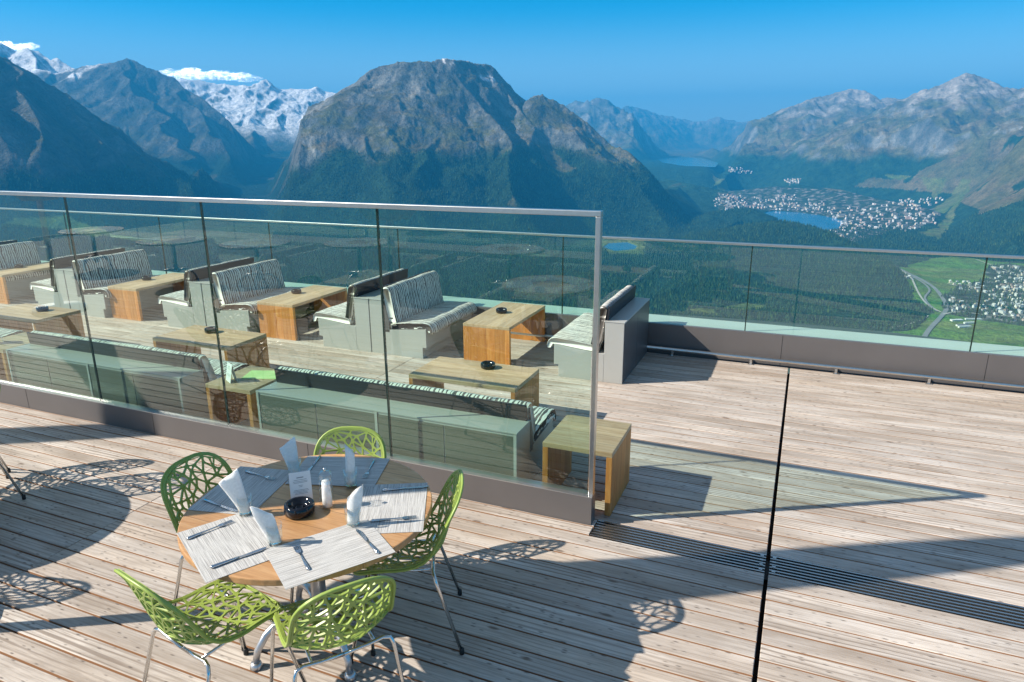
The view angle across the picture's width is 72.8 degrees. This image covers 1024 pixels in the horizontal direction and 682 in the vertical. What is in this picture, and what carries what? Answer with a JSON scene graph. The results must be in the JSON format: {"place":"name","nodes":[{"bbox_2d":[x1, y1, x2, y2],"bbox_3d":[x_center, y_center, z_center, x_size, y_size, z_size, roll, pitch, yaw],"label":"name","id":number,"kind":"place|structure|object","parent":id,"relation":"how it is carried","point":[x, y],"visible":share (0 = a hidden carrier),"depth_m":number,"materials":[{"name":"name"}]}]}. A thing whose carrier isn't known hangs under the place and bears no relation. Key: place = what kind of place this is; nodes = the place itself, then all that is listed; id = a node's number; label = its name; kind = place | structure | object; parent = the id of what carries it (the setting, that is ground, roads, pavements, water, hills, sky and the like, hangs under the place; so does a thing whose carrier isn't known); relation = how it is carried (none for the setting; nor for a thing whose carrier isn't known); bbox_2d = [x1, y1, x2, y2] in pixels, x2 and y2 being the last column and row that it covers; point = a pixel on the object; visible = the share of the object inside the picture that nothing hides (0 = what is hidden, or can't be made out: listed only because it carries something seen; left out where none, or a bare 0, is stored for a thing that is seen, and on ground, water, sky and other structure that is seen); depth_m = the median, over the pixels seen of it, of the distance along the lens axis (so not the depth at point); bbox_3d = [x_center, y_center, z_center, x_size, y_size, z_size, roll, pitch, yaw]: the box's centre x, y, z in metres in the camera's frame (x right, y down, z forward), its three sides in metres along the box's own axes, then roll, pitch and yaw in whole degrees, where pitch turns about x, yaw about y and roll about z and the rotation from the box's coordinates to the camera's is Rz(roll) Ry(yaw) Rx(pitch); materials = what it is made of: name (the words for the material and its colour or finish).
{"place":"outdoors","nodes":[
{"label":"outdoors","id":0,"kind":"place"},
{"bbox_2d":[0,41,38,49],"bbox_3d":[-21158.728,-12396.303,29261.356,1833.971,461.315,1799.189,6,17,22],"label":"cloud","id":1,"kind":"structure","parent":0,"point":[18,47],"depth_m":29380.28,"materials":[{"name":"white"}]},
{"bbox_2d":[160,68,261,81],"bbox_3d":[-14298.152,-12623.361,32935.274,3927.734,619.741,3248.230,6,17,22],"label":"cloud","id":2,"kind":"structure","parent":0,"point":[197,73],"depth_m":32862.50,"materials":[{"name":"white"}]},
{"bbox_2d":[0,43,1023,346],"bbox_3d":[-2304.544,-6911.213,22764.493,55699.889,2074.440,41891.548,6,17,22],"label":"mountain terrain","id":3,"kind":"structure","parent":0,"point":[956,143],"depth_m":5778.87,"materials":[{"name":"grey stone"}]},
{"bbox_2d":[0,142,1023,331],"bbox_3d":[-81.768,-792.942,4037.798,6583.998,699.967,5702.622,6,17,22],"label":"forest","id":4,"kind":"object","parent":3,"relation":"on","point":[498,287],"visible":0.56,"depth_m":3959.56,"materials":[{"name":"green plant"}]},
{"bbox_2d":[718,166,943,233],"bbox_3d":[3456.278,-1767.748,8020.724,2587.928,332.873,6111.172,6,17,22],"label":"distant houses","id":5,"kind":"structure","parent":3,"relation":"on","point":[857,210],"depth_m":6997.70,"materials":[{"name":"stone"}]},
{"bbox_2d":[0,0,1023,121],"label":"sky","id":6,"kind":"structure","parent":0,"point":[692,60],"materials":[{"name":"blue"}]},
{"bbox_2d":[604,242,636,250],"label":"pond","id":7,"kind":"structure","parent":0,"point":[620,246],"depth_m":4719.54,"materials":[{"name":"blue liquid"}]},
{"bbox_2d":[657,157,717,166],"bbox_3d":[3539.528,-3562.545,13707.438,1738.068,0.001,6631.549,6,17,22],"label":"lake","id":8,"kind":"structure","parent":0,"point":[687,161],"depth_m":13086.81,"materials":[{"name":"blue liquid"}]},
{"bbox_2d":[765,211,843,229],"bbox_3d":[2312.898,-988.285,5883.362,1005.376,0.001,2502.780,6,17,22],"label":"lake","id":9,"kind":"structure","parent":0,"point":[811,219],"depth_m":6239.73,"materials":[{"name":"blue liquid"}]},
{"bbox_2d":[656,314,975,372],"bbox_3d":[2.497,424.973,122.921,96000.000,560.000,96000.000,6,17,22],"label":"valley ground","id":10,"kind":"structure","parent":0,"point":[813,326],"depth_m":2522.22,"materials":[{"name":"green plant"}]},
{"bbox_2d":[965,318,981,319],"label":"farm shed","id":11,"kind":"structure","parent":10,"relation":"on","point":[973,318],"depth_m":2727.38,"materials":[{"name":"white metal"}]},
{"bbox_2d":[906,272,936,310],"bbox_3d":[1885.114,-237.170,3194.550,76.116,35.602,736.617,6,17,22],"label":"side road","id":12,"kind":"structure","parent":0,"point":[926,294],"depth_m":3151.62,"materials":[{"name":"grey asphalt"}]},
{"bbox_2d":[902,270,940,311],"bbox_3d":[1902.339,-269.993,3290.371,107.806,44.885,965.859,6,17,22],"label":"track","id":13,"kind":"structure","parent":0,"point":[919,293],"depth_m":3140.46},
{"bbox_2d":[895,265,948,336],"bbox_3d":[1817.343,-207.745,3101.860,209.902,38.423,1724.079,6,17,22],"label":"road","id":14,"kind":"structure","parent":0,"point":[934,323],"depth_m":2858.57,"materials":[{"name":"grey asphalt"}]},
{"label":"building base","id":15,"kind":"structure","parent":0,"visible":0},
{"bbox_2d":[752,374,789,681],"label":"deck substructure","id":16,"kind":"object","parent":15,"relation":"on","point":[758,644],"depth_m":4.40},
{"bbox_2d":[0,402,596,535],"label":"deck edge boards","id":17,"kind":"object","parent":16,"relation":"on","point":[540,520],"visible":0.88,"depth_m":5.55,"materials":[{"name":"wood"}]},
{"bbox_2d":[0,190,602,524],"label":"glass partition","id":18,"kind":"object","parent":17,"relation":"on","point":[572,504],"visible":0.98,"depth_m":5.02,"materials":[{"name":"clear glass"}]},
{"bbox_2d":[0,294,1023,681],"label":"wooden deck","id":19,"kind":"structure","parent":16,"relation":"on","point":[908,482],"depth_m":4.26,"materials":[{"name":"brown wood"}]},
{"bbox_2d":[0,456,10,472],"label":"dining chair","id":20,"kind":"object","parent":19,"relation":"on","point":[5,465],"visible":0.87,"depth_m":5.23,"materials":[{"name":"metal"}]},
{"bbox_2d":[0,240,16,244],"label":"lounge sofa","id":21,"kind":"object","parent":19,"relation":"on","point":[8,241],"visible":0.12,"depth_m":11.85,"materials":[{"name":"fabric"}]},
{"bbox_2d":[0,328,23,337],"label":"lounge sofa","id":22,"kind":"object","parent":19,"relation":"on","point":[4,332],"visible":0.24,"depth_m":7.71,"materials":[{"name":"fabric"}]},
{"bbox_2d":[0,385,25,499],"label":"dining chair","id":23,"kind":"object","parent":19,"relation":"on","point":[5,471],"visible":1,"depth_m":4.82,"materials":[{"name":"metal"}]},
{"bbox_2d":[0,332,29,380],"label":"coffee table","id":24,"kind":"object","parent":19,"relation":"on","point":[12,341],"visible":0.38,"depth_m":7.05,"materials":[{"name":"orange wood"}]},
{"bbox_2d":[0,241,49,298],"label":"lounge sofa","id":25,"kind":"object","parent":19,"relation":"on","point":[23,253],"visible":0.52,"depth_m":11.43,"materials":[{"name":"fabric"}]},
{"bbox_2d":[0,262,49,303],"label":"coffee table","id":26,"kind":"object","parent":19,"relation":"on","point":[4,294],"visible":0.39,"depth_m":10.93,"materials":[{"name":"orange wood"}]},
{"bbox_2d":[14,264,23,267],"bbox_3d":[-8.001,-1.216,11.265,0.132,0.052,0.132,0,16,2],"label":"ashtray","id":27,"kind":"object","parent":26,"relation":"on","point":[18,265],"visible":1,"depth_m":11.23,"materials":[{"name":"black ceramic"}]},
{"bbox_2d":[0,303,84,336],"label":"coffee table","id":28,"kind":"object","parent":19,"relation":"on","point":[25,316],"visible":0.71,"depth_m":8.29,"materials":[{"name":"orange wood"}]},
{"bbox_2d":[36,305,48,311],"bbox_3d":[-5.656,-0.390,8.360,0.132,0.052,0.132,11,20,34],"label":"ashtray","id":29,"kind":"object","parent":28,"relation":"on","point":[42,308],"visible":1,"depth_m":8.32,"materials":[{"name":"black ceramic"}]},
{"bbox_2d":[30,248,124,308],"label":"lounge sofa","id":30,"kind":"object","parent":19,"relation":"on","point":[52,290],"visible":0.43,"depth_m":10.19,"materials":[{"name":"fabric"}]},
{"bbox_2d":[63,249,174,317],"bbox_3d":[-5.826,-0.893,10.399,0.829,0.803,1.188,6,17,22],"label":"lounge sofa","id":31,"kind":"object","parent":19,"relation":"on","point":[99,274],"visible":0.76,"depth_m":10.15,"materials":[{"name":"fabric"}]},
{"bbox_2d":[6,331,248,418],"bbox_3d":[-3.679,0.265,6.684,2.258,0.618,0.831,6,17,22],"label":"lounge sofa","id":32,"kind":"object","parent":19,"relation":"on","point":[159,378],"visible":0.83,"depth_m":6.27,"materials":[{"name":"fabric"}]},
{"bbox_2d":[107,273,183,320],"bbox_3d":[-5.223,-0.671,10.241,0.560,0.457,1.130,6,17,22],"label":"coffee table","id":33,"kind":"object","parent":19,"relation":"on","point":[125,302],"visible":0.69,"depth_m":9.79,"materials":[{"name":"orange wood"}]},
{"bbox_2d":[141,276,150,280],"bbox_3d":[-5.372,-0.924,10.204,0.132,0.052,0.132,6,17,22],"label":"ashtray","id":34,"kind":"object","parent":33,"relation":"on","point":[144,278],"visible":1,"depth_m":10.16,"materials":[{"name":"black ceramic"}]},
{"bbox_2d":[160,452,248,655],"bbox_3d":[-1.441,1.035,3.595,0.579,0.831,0.505,7,18,25],"label":"dining chair","id":35,"kind":"object","parent":19,"relation":"on","point":[167,476],"visible":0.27,"depth_m":3.55,"materials":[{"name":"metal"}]},
{"bbox_2d":[158,257,253,327],"bbox_3d":[-4.181,-0.710,9.730,0.829,0.803,1.188,6,17,22],"label":"lounge sofa","id":36,"kind":"object","parent":19,"relation":"on","point":[184,308],"visible":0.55,"depth_m":9.23,"materials":[{"name":"fabric"}]},
{"bbox_2d":[114,568,306,681],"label":"dining chair","id":37,"kind":"object","parent":19,"relation":"on","point":[163,614],"visible":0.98,"depth_m":2.91,"materials":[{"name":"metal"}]},
{"bbox_2d":[153,325,269,367],"bbox_3d":[-3.156,0.162,7.319,1.000,0.457,0.560,6,17,22],"label":"coffee table","id":38,"kind":"object","parent":19,"relation":"on","point":[247,347],"visible":0.72,"depth_m":7.20,"materials":[{"name":"orange wood"}]},
{"bbox_2d":[204,326,215,333],"bbox_3d":[-3.193,-0.116,7.366,0.132,0.052,0.132,-6,17,-20],"label":"ashtray","id":39,"kind":"object","parent":38,"relation":"on","point":[210,330],"visible":0.85,"depth_m":7.32,"materials":[{"name":"black ceramic"}]},
{"bbox_2d":[205,365,275,427],"bbox_3d":[-2.245,0.531,6.024,0.480,0.457,0.530,6,17,22],"label":"coffee table","id":40,"kind":"object","parent":19,"relation":"on","point":[241,399],"visible":0.54,"depth_m":5.89,"materials":[{"name":"orange wood"}]},
{"bbox_2d":[226,362,237,382],"bbox_3d":[-2.371,0.262,5.854,0.062,0.155,0.120,-13,20,-37],"label":"menu card","id":41,"kind":"object","parent":40,"relation":"on","point":[230,371],"visible":1,"depth_m":5.85,"materials":[{"name":"white paper"}]},
{"bbox_2d":[241,370,275,378],"bbox_3d":[-2.156,0.292,6.017,0.300,0.004,0.220,0,16,3],"label":"leaflet","id":42,"kind":"object","parent":40,"relation":"on","point":[260,374],"visible":0.79,"depth_m":5.99,"materials":[{"name":"green paper"}]},
{"bbox_2d":[201,259,309,332],"bbox_3d":[-3.418,-0.626,9.427,0.829,0.803,1.188,6,17,22],"label":"lounge sofa","id":43,"kind":"object","parent":19,"relation":"on","point":[240,291],"visible":0.77,"depth_m":9.08,"materials":[{"name":"fabric"}]},
{"bbox_2d":[257,285,346,340],"bbox_3d":[-2.751,-0.397,9.243,0.560,0.457,1.130,6,17,22],"label":"coffee table","id":44,"kind":"object","parent":19,"relation":"on","point":[277,316],"visible":0.83,"depth_m":8.82,"materials":[{"name":"orange wood"}]},
{"bbox_2d":[291,288,300,293],"bbox_3d":[-2.872,-0.662,9.246,0.132,0.052,0.132,-1,16,-1],"label":"ashtray","id":45,"kind":"object","parent":44,"relation":"on","point":[296,291],"visible":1,"depth_m":9.20,"materials":[{"name":"black ceramic"}]},
{"bbox_2d":[177,454,431,681],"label":"round table","id":46,"kind":"object","parent":19,"relation":"on","point":[319,520],"visible":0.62,"depth_m":3.21,"materials":[{"name":"brown wood"}]},
{"bbox_2d":[177,512,278,582],"bbox_3d":[-1.209,0.867,2.977,0.320,0.002,0.456,-12,20,-36],"label":"placemat","id":47,"kind":"object","parent":46,"relation":"on","point":[241,535],"visible":0.79,"depth_m":2.96,"materials":[{"name":"white fabric"}]},
{"bbox_2d":[186,520,233,539],"bbox_3d":[-1.335,0.834,3.070,0.024,0.014,0.205,14,22,41],"label":"table fork","id":48,"kind":"object","parent":47,"relation":"on","point":[202,532],"visible":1,"depth_m":3.06,"materials":[{"name":"metal"}]},
{"bbox_2d":[210,547,266,568],"bbox_3d":[-1.124,0.892,2.864,0.231,0.014,0.018,-13,20,-37],"label":"table knife","id":49,"kind":"object","parent":47,"relation":"on","point":[230,560],"visible":1,"depth_m":2.85,"materials":[{"name":"metal"}]},
{"bbox_2d":[267,519,282,546],"bbox_3d":[-1.011,0.820,2.955,0.070,0.096,0.070,6,17,22],"label":"drinking glass","id":50,"kind":"object","parent":47,"relation":"on","point":[277,542],"visible":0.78,"depth_m":2.95,"materials":[{"name":"clear glass"}]},
{"bbox_2d":[250,506,280,542],"bbox_3d":[-1.040,0.768,2.929,0.108,0.183,0.040,-6,17,-20],"label":"napkin","id":51,"kind":"object","parent":50,"relation":"in","point":[266,522],"visible":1,"depth_m":2.92,"materials":[{"name":"white fabric"}]},
{"bbox_3d":[-1.230,0.752,3.193,0.070,0.095,0.070,6,17,22],"label":"drinking glass","id":52,"kind":"object","parent":47,"relation":"on","visible":0},
{"bbox_2d":[219,469,250,512],"bbox_3d":[-1.264,0.685,3.159,0.121,0.218,0.040,-7,17,-22],"label":"napkin","id":53,"kind":"object","parent":52,"relation":"in","point":[231,485],"visible":0.99,"depth_m":3.15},
{"bbox_2d":[188,466,289,514],"bbox_3d":[-1.322,0.734,3.439,0.320,0.002,0.456,2,16,10],"label":"placemat","id":54,"kind":"object","parent":46,"relation":"on","point":[262,489],"visible":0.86,"depth_m":3.42,"materials":[{"name":"white fabric"}]},
{"bbox_2d":[204,498,236,511],"bbox_3d":[-1.376,0.775,3.273,0.231,0.014,0.018,8,18,28],"label":"table knife","id":55,"kind":"object","parent":54,"relation":"on","point":[218,504],"visible":1,"depth_m":3.27,"materials":[{"name":"metal"}]},
{"bbox_2d":[245,470,274,479],"bbox_3d":[-1.296,0.690,3.568,0.205,0.014,0.024,7,18,25],"label":"table fork","id":56,"kind":"object","parent":54,"relation":"on","point":[250,472],"visible":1,"depth_m":3.56,"materials":[{"name":"metal"}]},
{"bbox_2d":[284,496,314,519],"bbox_3d":[-0.982,0.771,3.208,0.140,0.055,0.140,6,17,22],"label":"ashtray","id":57,"kind":"object","parent":46,"relation":"on","point":[299,507],"visible":1,"depth_m":3.18,"materials":[{"name":"black ceramic"}]},
{"bbox_2d":[288,470,312,498],"bbox_3d":[-1.007,0.692,3.309,0.098,0.150,0.062,-7,17,-21],"label":"menu card","id":58,"kind":"object","parent":46,"relation":"on","point":[300,483],"visible":0.84,"depth_m":3.29,"materials":[{"name":"white paper"}]},
{"bbox_2d":[318,468,335,508],"bbox_3d":[-0.869,0.684,3.245,0.078,0.201,0.072,6,17,22],"label":"salt shaker","id":59,"kind":"object","parent":46,"relation":"on","point":[326,497],"visible":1,"depth_m":3.24,"materials":[{"name":"plastic"}]},
{"bbox_2d":[264,519,394,589],"bbox_3d":[-0.765,0.881,2.912,0.456,0.002,0.320,-11,19,-32],"label":"placemat","id":60,"kind":"object","parent":46,"relation":"on","point":[331,551],"visible":1,"depth_m":2.90,"materials":[{"name":"white fabric"}]},
{"bbox_2d":[293,544,309,569],"bbox_3d":[-0.867,0.891,2.862,0.024,0.014,0.205,-10,19,-30],"label":"table fork","id":61,"kind":"object","parent":60,"relation":"on","point":[298,551],"visible":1,"depth_m":2.87,"materials":[{"name":"metal"}]},
{"bbox_2d":[356,529,378,553],"bbox_3d":[-0.621,0.856,2.977,0.018,0.014,0.231,-11,19,-33],"label":"table knife","id":62,"kind":"object","parent":60,"relation":"on","point":[364,537],"visible":1,"depth_m":2.97,"materials":[{"name":"metal"}]},
{"bbox_3d":[-0.710,0.778,3.094,0.070,0.095,0.070,6,17,22],"label":"drinking glass","id":63,"kind":"object","parent":60,"relation":"on","visible":0},
{"bbox_2d":[347,484,362,524],"bbox_3d":[-0.695,0.721,3.082,0.081,0.184,0.040,-4,17,-14],"label":"napkin","id":64,"kind":"object","parent":63,"relation":"in","point":[354,500],"visible":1,"depth_m":3.07,"materials":[{"name":"white fabric"}]},
{"bbox_2d":[285,456,389,486],"bbox_3d":[-0.900,0.676,3.622,0.456,0.002,0.320,1,16,5],"label":"placemat","id":65,"kind":"object","parent":46,"relation":"on","point":[335,467],"visible":0.79,"depth_m":3.63,"materials":[{"name":"grey fabric"}]},
{"bbox_2d":[308,455,320,469],"bbox_3d":[-1.054,0.658,3.672,0.018,0.014,0.231,1,16,4],"label":"table knife","id":66,"kind":"object","parent":65,"relation":"on","point":[316,460],"visible":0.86,"depth_m":3.70,"materials":[{"name":"metal"}]},
{"bbox_2d":[362,460,374,477],"bbox_3d":[-0.746,0.669,3.629,0.024,0.014,0.205,1,16,3],"label":"table fork","id":67,"kind":"object","parent":65,"relation":"on","point":[372,463],"visible":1,"depth_m":3.60,"materials":[{"name":"metal"}]},
{"bbox_3d":[-0.801,0.677,3.444,0.070,0.095,0.070,6,17,22],"label":"drinking glass","id":68,"kind":"object","parent":65,"relation":"on","visible":0},
{"bbox_2d":[345,444,355,485],"bbox_3d":[-0.801,0.605,3.423,0.046,0.220,0.041,-15,22,-41],"label":"napkin","id":69,"kind":"object","parent":68,"relation":"in","point":[350,465],"visible":0.99,"depth_m":3.42,"materials":[{"name":"white fabric"}]},
{"bbox_3d":[-1.113,0.647,3.554,0.070,0.095,0.070,6,17,22],"label":"drinking glass","id":70,"kind":"object","parent":65,"relation":"on","visible":0},
{"bbox_2d":[279,437,299,472],"bbox_3d":[-1.132,0.584,3.529,0.088,0.204,0.040,-6,17,-18],"label":"napkin","id":71,"kind":"object","parent":70,"relation":"in","point":[288,451],"visible":0.93,"depth_m":3.52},
{"bbox_2d":[359,483,427,533],"bbox_3d":[-0.568,0.780,3.265,0.320,0.002,0.456,-1,16,-4],"label":"placemat","id":72,"kind":"object","parent":46,"relation":"on","point":[378,502],"visible":0.93,"depth_m":3.26,"materials":[{"name":"white fabric"}]},
{"bbox_2d":[371,515,415,521],"bbox_3d":[-0.536,0.806,3.149,0.205,0.014,0.024,-3,16,-9],"label":"table fork","id":73,"kind":"object","parent":72,"relation":"on","point":[384,519],"visible":1,"depth_m":3.15,"materials":[{"name":"metal"}]},
{"bbox_2d":[382,485,428,490],"bbox_3d":[-0.524,0.726,3.426,0.231,0.014,0.018,-3,16,-10],"label":"table knife","id":74,"kind":"object","parent":72,"relation":"on","point":[390,489],"visible":1,"depth_m":3.42,"materials":[{"name":"metal"}]},
{"bbox_2d":[270,575,404,681],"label":"dining chair","id":75,"kind":"object","parent":19,"relation":"on","point":[298,620],"visible":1,"depth_m":2.71,"materials":[{"name":"green plastic"}]},
{"bbox_2d":[290,426,399,603],"bbox_3d":[-0.924,0.965,3.825,0.505,0.831,0.579,0,16,2],"label":"dining chair","id":76,"kind":"object","parent":19,"relation":"on","point":[369,431],"visible":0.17,"depth_m":3.97,"materials":[{"name":"plastic"}]},
{"bbox_2d":[313,268,407,351],"bbox_3d":[-1.813,-0.447,8.774,0.829,0.803,1.188,6,17,22],"label":"lounge sofa","id":77,"kind":"object","parent":19,"relation":"on","point":[346,325],"visible":0.65,"depth_m":8.28,"materials":[{"name":"fabric"}]},
{"bbox_2d":[256,366,555,479],"bbox_3d":[-0.847,0.579,5.540,2.258,0.618,0.831,6,17,22],"label":"lounge sofa","id":78,"kind":"object","parent":19,"relation":"on","point":[504,436],"visible":0.87,"depth_m":5.14,"materials":[{"name":"grey laminate"}]},
{"bbox_2d":[350,469,463,663],"bbox_3d":[-0.519,1.068,3.461,0.579,0.831,0.505,-2,16,-5],"label":"dining chair","id":79,"kind":"object","parent":19,"relation":"on","point":[435,541],"visible":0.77,"depth_m":3.37,"materials":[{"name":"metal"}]},
{"bbox_2d":[368,270,476,358],"bbox_3d":[-1.050,-0.364,8.471,0.829,0.803,1.188,6,17,22],"label":"lounge sofa","id":80,"kind":"object","parent":19,"relation":"on","point":[423,319],"visible":0.84,"depth_m":8.13,"materials":[{"name":"fabric"}]},
{"bbox_2d":[409,356,538,405],"bbox_3d":[-0.327,0.485,6.145,1.000,0.457,0.560,6,17,22],"label":"coffee table","id":81,"kind":"object","parent":19,"relation":"on","point":[520,383],"visible":0.64,"depth_m":6.02,"materials":[{"name":"brown wood"}]},
{"bbox_2d":[481,360,494,369],"bbox_3d":[-0.213,0.214,6.163,0.132,0.052,0.132,6,17,22],"label":"ashtray","id":82,"kind":"object","parent":81,"relation":"on","point":[488,365],"visible":1,"depth_m":6.12,"materials":[{"name":"black ceramic"}]},
{"bbox_2d":[463,302,544,364],"bbox_3d":[-0.067,-0.099,8.159,0.560,0.457,1.130,6,17,22],"label":"coffee table","id":83,"kind":"object","parent":19,"relation":"on","point":[487,335],"visible":0.84,"depth_m":7.74,"materials":[{"name":"brown wood"}]},
{"bbox_2d":[496,307,506,313],"bbox_3d":[-0.123,-0.357,8.137,0.132,0.052,0.132,-5,17,-15],"label":"ashtray","id":84,"kind":"object","parent":83,"relation":"on","point":[501,310],"visible":1,"depth_m":8.09,"materials":[{"name":"black ceramic"}]},
{"bbox_2d":[0,207,1023,392],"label":"balustrade","id":85,"kind":"object","parent":19,"relation":"on","point":[968,364],"visible":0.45,"depth_m":7.52,"materials":[{"name":"grey metal"}]},
{"bbox_2d":[542,414,631,515],"bbox_3d":[0.530,0.851,4.862,0.480,0.457,0.530,6,17,22],"label":"coffee table","id":86,"kind":"object","parent":19,"relation":"on","point":[566,437],"visible":0.89,"depth_m":4.75,"materials":[{"name":"brown wood"}]},
{"bbox_2d":[547,285,649,383],"bbox_3d":[0.972,-0.138,7.650,0.829,0.803,1.188,6,17,22],"label":"lounge sofa","id":87,"kind":"object","parent":19,"relation":"on","point":[623,327],"visible":0.95,"depth_m":7.23,"materials":[{"name":"grey laminate"}]},
{"bbox_2d":[590,520,1023,628],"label":"drain grate","id":88,"kind":"object","parent":16,"relation":"on","point":[1001,613],"visible":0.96,"depth_m":3.98,"materials":[{"name":"metal"}]}
]}

